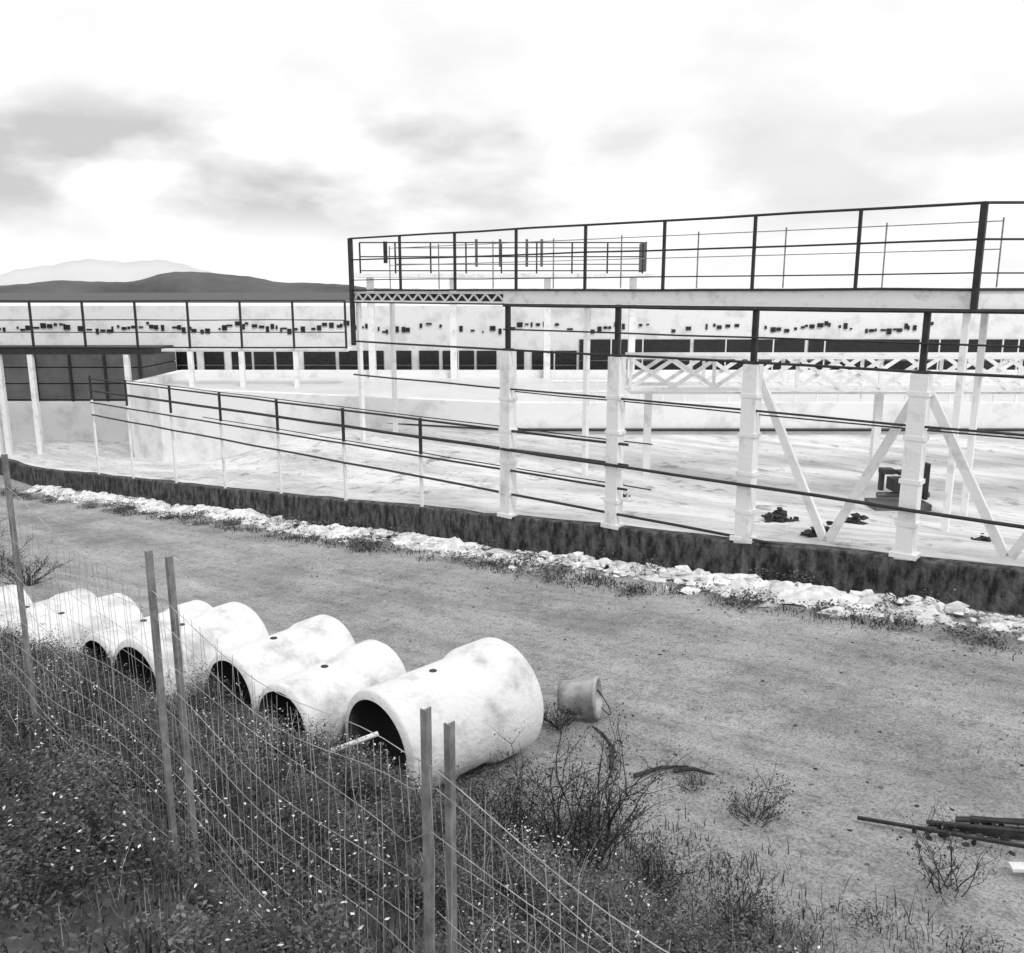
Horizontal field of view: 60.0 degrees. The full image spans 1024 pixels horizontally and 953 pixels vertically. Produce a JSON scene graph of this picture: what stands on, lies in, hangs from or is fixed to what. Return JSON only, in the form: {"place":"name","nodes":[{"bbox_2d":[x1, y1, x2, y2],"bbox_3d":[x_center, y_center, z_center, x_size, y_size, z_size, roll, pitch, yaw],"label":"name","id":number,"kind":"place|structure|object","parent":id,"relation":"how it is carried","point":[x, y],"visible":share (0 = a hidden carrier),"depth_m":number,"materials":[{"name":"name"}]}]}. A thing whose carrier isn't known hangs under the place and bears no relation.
{"place":"outdoors","nodes":[
{"label":"outdoors","id":0,"kind":"place"},
{"bbox_2d":[0,272,911,292],"bbox_3d":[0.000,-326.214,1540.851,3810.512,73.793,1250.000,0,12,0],"label":"hills","id":1,"kind":"structure","parent":0,"point":[188,282],"depth_m":1816.70,"materials":[{"name":"grey"}]},
{"bbox_2d":[0,259,970,288],"bbox_3d":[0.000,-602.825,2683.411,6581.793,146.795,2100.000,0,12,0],"label":"distant mountains","id":2,"kind":"structure","parent":0,"point":[91,270],"depth_m":3121.71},
{"bbox_2d":[0,475,1023,952],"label":"dirt road","id":3,"kind":"structure","parent":0,"point":[434,619],"depth_m":7.78,"materials":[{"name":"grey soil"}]},
{"bbox_2d":[0,534,34,576],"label":"dead bush","id":4,"kind":"object","parent":3,"relation":"on","point":[4,561],"visible":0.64,"depth_m":13.16,"materials":[{"name":"grey plant"}]},
{"bbox_2d":[0,549,74,585],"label":"dead bush","id":5,"kind":"object","parent":3,"relation":"on","point":[28,583],"visible":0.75,"depth_m":12.38,"materials":[{"name":"grey plant"}]},
{"bbox_2d":[81,600,212,667],"bbox_3d":[-3.217,1.599,7.995,0.727,0.728,1.052,9,15,37],"label":"concrete pipe","id":6,"kind":"object","parent":3,"relation":"on","point":[191,609],"visible":0.26,"depth_m":7.76,"materials":[{"name":"white concrete"}]},
{"bbox_2d":[113,602,268,704],"bbox_3d":[-2.702,1.594,7.526,0.813,0.814,1.054,9,15,35],"label":"concrete pipe","id":7,"kind":"object","parent":3,"relation":"on","point":[227,626],"visible":0.49,"depth_m":7.35,"materials":[{"name":"white concrete"}]},
{"bbox_2d":[207,614,354,713],"bbox_3d":[-1.884,1.624,7.331,0.706,0.707,1.052,9,15,37],"label":"concrete pipe","id":8,"kind":"object","parent":3,"relation":"on","point":[293,649],"visible":0.46,"depth_m":7.15,"materials":[{"name":"white concrete"}]},
{"bbox_2d":[257,640,405,747],"bbox_3d":[-1.400,1.759,6.979,0.663,0.665,1.054,8,14,35],"label":"concrete pipe","id":9,"kind":"object","parent":3,"relation":"on","point":[335,684],"visible":0.56,"depth_m":6.76,"materials":[{"name":"white concrete"}]},
{"bbox_2d":[345,637,543,795],"bbox_3d":[-0.512,1.827,6.703,1.257,0.926,0.923,-11,16,-43],"label":"concrete pipe","id":10,"kind":"object","parent":3,"relation":"on","point":[479,691],"visible":0.88,"depth_m":6.53,"materials":[{"name":"white concrete"}]},
{"bbox_2d":[0,482,1023,952],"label":"roadside weeds","id":11,"kind":"object","parent":3,"relation":"on","point":[634,588],"visible":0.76,"depth_m":6.30,"materials":[{"name":"grey plant"}]},
{"bbox_2d":[21,485,1023,642],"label":"rubble pile","id":12,"kind":"object","parent":3,"relation":"on","point":[868,598],"visible":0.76,"depth_m":11.85,"materials":[{"name":"white stone"}]},
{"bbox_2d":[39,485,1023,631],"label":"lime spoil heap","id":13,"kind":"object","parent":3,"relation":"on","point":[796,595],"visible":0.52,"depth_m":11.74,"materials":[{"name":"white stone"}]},
{"bbox_2d":[543,693,582,733],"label":"dead bush","id":14,"kind":"object","parent":3,"relation":"on","point":[548,720],"visible":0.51,"depth_m":7.46,"materials":[{"name":"grey plant"}]},
{"bbox_2d":[557,676,610,718],"bbox_3d":[0.635,1.895,7.652,0.474,0.361,0.363,4,12,17],"label":"plastic bucket","id":15,"kind":"object","parent":3,"relation":"on","point":[586,696],"visible":0.98,"depth_m":7.55,"materials":[{"name":"paint"}]},
{"bbox_2d":[592,726,714,777],"bbox_3d":[0.932,2.154,6.797,0.436,0.111,1.183,-11,16,-43],"label":"fallen branch","id":16,"kind":"object","parent":3,"relation":"on","point":[685,768],"visible":0.69,"depth_m":6.57,"materials":[{"name":"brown wood"}]},
{"bbox_2d":[671,758,726,794],"bbox_3d":[1.296,2.160,6.351,0.434,0.256,0.323,-10,15,-40],"label":"dead bush","id":17,"kind":"object","parent":3,"relation":"on","point":[691,782],"visible":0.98,"depth_m":6.36,"materials":[{"name":"grey plant"}]},
{"bbox_2d":[711,866,784,940],"bbox_3d":[1.273,2.320,4.800,0.434,0.404,0.432,11,16,42],"label":"dead bush","id":18,"kind":"object","parent":3,"relation":"on","point":[748,908],"visible":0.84,"depth_m":4.80,"materials":[{"name":"grey plant"}]},
{"bbox_2d":[712,755,796,832],"bbox_3d":[1.621,2.141,5.877,0.586,0.435,0.639,0,12,0],"label":"dead bush","id":19,"kind":"object","parent":3,"relation":"on","point":[775,798],"visible":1,"depth_m":5.88,"materials":[{"name":"grey plant"}]},
{"bbox_2d":[896,791,1017,905],"bbox_3d":[2.460,2.145,5.016,0.570,0.478,0.691,-6,13,-28],"label":"dead bush","id":20,"kind":"object","parent":3,"relation":"on","point":[944,867],"visible":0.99,"depth_m":4.98,"materials":[{"name":"grey plant"}]},
{"bbox_2d":[898,815,1023,855],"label":"timber pile","id":21,"kind":"object","parent":3,"relation":"on","point":[989,827],"visible":0.9,"depth_m":5.60,"materials":[{"name":"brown wood"}]},
{"bbox_2d":[857,815,1023,848],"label":"wooden plank","id":22,"kind":"object","parent":21,"relation":"on","point":[954,834],"visible":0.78,"depth_m":5.56,"materials":[{"name":"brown wood"}]},
{"bbox_2d":[1008,862,1023,872],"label":"white board","id":23,"kind":"object","parent":3,"relation":"on","point":[1016,866],"visible":1,"depth_m":5.14,"materials":[{"name":"paint"}]},
{"bbox_2d":[0,428,1023,566],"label":"concrete yard","id":24,"kind":"structure","parent":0,"point":[835,465],"depth_m":17.99,"materials":[{"name":"white concrete"}]},
{"bbox_2d":[0,345,175,440],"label":"wall","id":25,"kind":"structure","parent":24,"relation":"on","point":[64,396],"depth_m":30.68,"materials":[{"name":"paint"}]},
{"bbox_2d":[354,239,654,377],"bbox_3d":[-0.300,-5.341,30.258,10.000,5.350,1.620,0,12,0],"label":"service gantry","id":26,"kind":"object","parent":24,"relation":"on","point":[642,264],"visible":0.88,"depth_m":29.84,"materials":[{"name":"metal"}]},
{"bbox_2d":[128,370,1023,460],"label":"settling basin","id":27,"kind":"object","parent":24,"relation":"on","point":[997,413],"visible":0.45,"depth_m":24.37,"materials":[{"name":"white concrete"}]},
{"bbox_2d":[347,201,1023,531],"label":"elevated walkway","id":28,"kind":"structure","parent":24,"relation":"on","point":[975,297],"depth_m":14.58,"materials":[{"name":"paint"}]},
{"bbox_2d":[623,493,990,541],"bbox_3d":[3.786,0.544,13.328,2.247,0.506,5.786,-11,16,-42],"label":"debris heap","id":29,"kind":"object","parent":24,"relation":"on","point":[779,514],"visible":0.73,"depth_m":12.91,"materials":[{"name":"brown wood"}]},
{"bbox_2d":[625,352,1023,474],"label":"lattice truss bridge","id":30,"kind":"structure","parent":24,"relation":"on","point":[880,390],"depth_m":16.55,"materials":[{"name":"white paint"}]},
{"bbox_2d":[0,293,1023,952],"bbox_3d":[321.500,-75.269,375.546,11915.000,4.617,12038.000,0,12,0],"label":"ground","id":31,"kind":"structure","parent":0,"point":[14,945],"depth_m":3.68,"materials":[{"name":"grey plant"}]},
{"bbox_2d":[0,584,31,611],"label":"concrete pipe","id":32,"kind":"object","parent":31,"relation":"on","point":[6,597],"visible":0.2,"depth_m":8.91,"materials":[{"name":"white concrete"}]},
{"bbox_2d":[0,588,96,630],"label":"concrete pipe","id":33,"kind":"object","parent":31,"relation":"on","point":[41,608],"visible":0.2,"depth_m":8.60,"materials":[{"name":"white concrete"}]},
{"bbox_2d":[0,593,143,658],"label":"concrete pipe","id":34,"kind":"object","parent":31,"relation":"on","point":[118,612],"visible":0.3,"depth_m":8.03,"materials":[{"name":"white concrete"}]},
{"bbox_2d":[0,300,352,453],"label":"raised platform","id":35,"kind":"structure","parent":31,"relation":"on","point":[33,349],"depth_m":27.60,"materials":[{"name":"paint"}]},
{"bbox_2d":[0,454,670,952],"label":"wire fence","id":36,"kind":"object","parent":31,"relation":"on","point":[428,834],"visible":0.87,"depth_m":3.10,"materials":[{"name":"metal"}]},
{"bbox_2d":[311,731,378,758],"bbox_3d":[-1.125,1.702,5.484,0.602,0.250,0.034,-1,12,-4],"label":"plastic conduit","id":37,"kind":"object","parent":31,"relation":"on","point":[370,736],"visible":0.33,"depth_m":5.47,"materials":[{"name":"white paint"}]},
{"bbox_2d":[88,375,788,545],"bbox_3d":[-1.010,0.335,15.292,25.228,2.729,0.688,10,15,39],"label":"ramp railing","id":38,"kind":"object","parent":31,"relation":"on","point":[342,425],"visible":0.98,"depth_m":16.53,"materials":[{"name":"metal"}]},
{"bbox_2d":[0,303,1023,370],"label":"walls","id":39,"kind":"structure","parent":31,"relation":"on","point":[478,319],"depth_m":33.56,"materials":[{"name":"white concrete"}]},
{"bbox_2d":[0,321,1023,369],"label":"windows","id":40,"kind":"structure","parent":39,"relation":"attached to","point":[601,346],"depth_m":33.69,"materials":[{"name":"black glass"}]},
{"bbox_2d":[177,339,1023,369],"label":"window frames","id":41,"kind":"structure","parent":40,"relation":"attached to","point":[642,360],"depth_m":33.71,"materials":[{"name":"white paint"}]},
{"bbox_2d":[0,458,1023,615],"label":"retaining wall","id":42,"kind":"structure","parent":31,"relation":"on","point":[989,587],"depth_m":12.73,"materials":[{"name":"concrete"}]},
{"bbox_2d":[433,721,600,853],"bbox_3d":[-0.005,1.903,5.223,0.951,0.772,0.925,-11,16,-42],"label":"dead bush","id":43,"kind":"object","parent":31,"relation":"on","point":[513,818],"visible":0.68,"depth_m":5.21,"materials":[{"name":"black plant"}]},
{"bbox_2d":[490,697,704,882],"bbox_3d":[0.499,1.861,5.218,1.377,1.139,1.167,-11,16,-43],"label":"dead bush","id":44,"kind":"object","parent":31,"relation":"on","point":[589,833],"visible":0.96,"depth_m":5.20,"materials":[{"name":"black plant"}]},
{"bbox_2d":[605,809,705,921],"bbox_3d":[0.772,2.153,5.031,0.688,0.592,0.676,7,14,29],"label":"dead bush","id":45,"kind":"object","parent":31,"relation":"on","point":[655,872],"visible":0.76,"depth_m":5.03,"materials":[{"name":"grey plant"}]},
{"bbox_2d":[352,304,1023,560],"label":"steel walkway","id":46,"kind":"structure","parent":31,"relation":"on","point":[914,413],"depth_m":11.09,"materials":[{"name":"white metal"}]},
{"bbox_2d":[0,0,1023,288],"label":"sky","id":47,"kind":"structure","parent":0,"point":[252,138],"materials":[{"name":"white"}]},
{"bbox_2d":[864,462,931,510],"bbox_3d":[6.375,0.152,14.540,0.950,0.760,0.500,0,12,0],"label":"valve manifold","id":48,"kind":"object","parent":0,"point":[892,497],"visible":0.69,"depth_m":14.48,"materials":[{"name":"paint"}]}
]}

